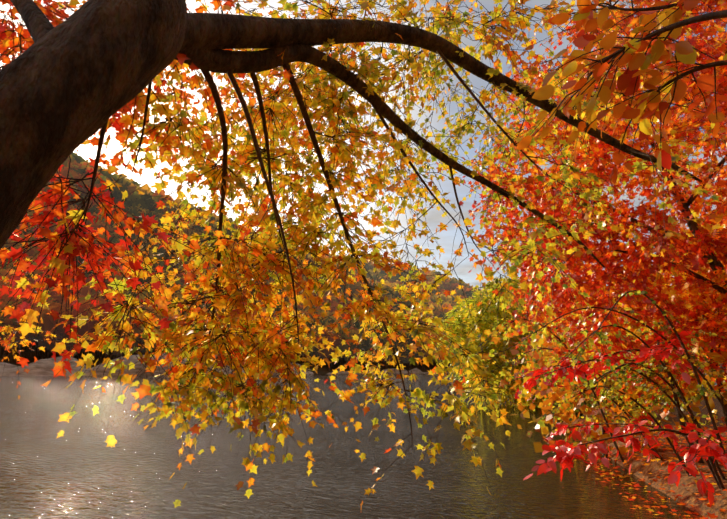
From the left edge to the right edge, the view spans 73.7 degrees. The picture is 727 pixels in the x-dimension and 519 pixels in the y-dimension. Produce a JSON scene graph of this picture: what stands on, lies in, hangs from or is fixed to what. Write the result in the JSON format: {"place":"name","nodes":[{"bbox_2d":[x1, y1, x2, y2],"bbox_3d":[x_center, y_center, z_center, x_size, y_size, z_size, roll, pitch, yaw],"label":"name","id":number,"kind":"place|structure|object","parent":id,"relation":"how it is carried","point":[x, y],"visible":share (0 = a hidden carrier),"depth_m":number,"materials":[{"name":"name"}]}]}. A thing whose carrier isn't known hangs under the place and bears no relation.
{"place":"outdoors","nodes":[
{"label":"outdoors","id":0,"kind":"place"},
{"bbox_2d":[0,373,716,518],"bbox_3d":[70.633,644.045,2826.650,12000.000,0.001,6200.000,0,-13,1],"label":"water","id":1,"kind":"structure","parent":0,"point":[78,469],"depth_m":9.13,"materials":[{"name":"grey liquid"}]},
{"bbox_2d":[0,195,726,518],"bbox_3d":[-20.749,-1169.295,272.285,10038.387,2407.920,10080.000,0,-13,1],"label":"ground","id":2,"kind":"structure","parent":0,"point":[688,498],"depth_m":8.67,"materials":[{"name":"brown soil"}]},
{"bbox_2d":[0,353,313,375],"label":"shoreline","id":3,"kind":"structure","parent":2,"relation":"on","point":[42,367],"depth_m":146.74,"materials":[{"name":"grey stone"}]},
{"bbox_2d":[0,310,428,363],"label":"trees","id":4,"kind":"object","parent":2,"relation":"on","point":[343,347],"visible":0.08,"depth_m":166.49,"materials":[{"name":"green plant"}]},
{"bbox_2d":[0,203,449,370],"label":"hill trunks","id":5,"kind":"object","parent":2,"relation":"on","point":[80,354],"depth_m":185.45,"materials":[{"name":"brown wood"}]},
{"bbox_2d":[0,341,450,369],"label":"shore trunks","id":6,"kind":"object","parent":2,"relation":"on","point":[146,351],"visible":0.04,"depth_m":171.53,"materials":[{"name":"brown wood"}]},
{"bbox_2d":[0,183,465,362],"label":"forest","id":7,"kind":"object","parent":2,"relation":"on","point":[54,302],"depth_m":254.91,"materials":[{"name":"orange plant"}]},
{"bbox_2d":[0,0,726,507],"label":"tree","id":8,"kind":"object","parent":2,"relation":"on","point":[62,276],"depth_m":3.50,"materials":[{"name":"plant"}]},
{"bbox_2d":[46,152,726,367],"bbox_3d":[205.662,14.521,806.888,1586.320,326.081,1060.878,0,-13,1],"label":"hill crowns","id":9,"kind":"object","parent":2,"relation":"on","point":[78,164],"visible":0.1,"depth_m":487.04,"materials":[{"name":"green plant"}]},
{"bbox_2d":[327,368,447,373],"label":"shoreline","id":10,"kind":"structure","parent":2,"relation":"on","point":[415,370],"depth_m":226.84,"materials":[{"name":"grey stone"}]},
{"bbox_2d":[429,274,646,407],"bbox_3d":[9.608,4.716,25.820,12.423,7.810,8.116,0,-13,1],"label":"yellow willow","id":11,"kind":"object","parent":2,"relation":"on","point":[488,318],"depth_m":24.55,"materials":[{"name":"yellow plant"}]},
{"bbox_2d":[435,290,726,489],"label":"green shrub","id":12,"kind":"object","parent":2,"relation":"on","point":[659,367],"depth_m":6.63,"materials":[{"name":"plant"}]},
{"bbox_2d":[459,0,726,421],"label":"orange maple","id":13,"kind":"object","parent":2,"relation":"on","point":[711,322],"depth_m":7.80,"materials":[{"name":"plant"}]},
{"bbox_2d":[503,200,726,460],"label":"bush crowns","id":14,"kind":"object","parent":2,"relation":"on","point":[557,395],"visible":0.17,"depth_m":9.89,"materials":[{"name":"plant"}]},
{"bbox_2d":[515,325,726,506],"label":"red dogwood","id":15,"kind":"object","parent":2,"relation":"on","point":[562,458],"depth_m":6.30,"materials":[{"name":"red plant"}]},
{"bbox_2d":[570,423,726,518],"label":"fallen leaves","id":16,"kind":"object","parent":2,"relation":"on","point":[661,497],"visible":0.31,"depth_m":7.70,"materials":[{"name":"orange plant"}]},
{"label":"tree trunks","id":17,"kind":"object","parent":2,"relation":"on","visible":0},
{"bbox_2d":[608,189,726,356],"bbox_3d":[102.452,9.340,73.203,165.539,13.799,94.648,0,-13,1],"label":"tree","id":18,"kind":"object","parent":17,"relation":"attached to","point":[696,271],"depth_m":34.99,"materials":[{"name":"brown plant"}]},
{"bbox_2d":[0,0,726,295],"label":"sky","id":19,"kind":"structure","parent":0,"point":[433,218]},
{"bbox_2d":[515,0,726,184],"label":"beech","id":20,"kind":"object","parent":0,"point":[685,53],"depth_m":1.73,"materials":[{"name":"orange plant"}]},
{"bbox_2d":[554,315,726,456],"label":"bank bush trunks","id":21,"kind":"object","parent":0,"point":[722,398],"visible":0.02,"depth_m":9.09,"materials":[{"name":"brown wood"}]}
]}

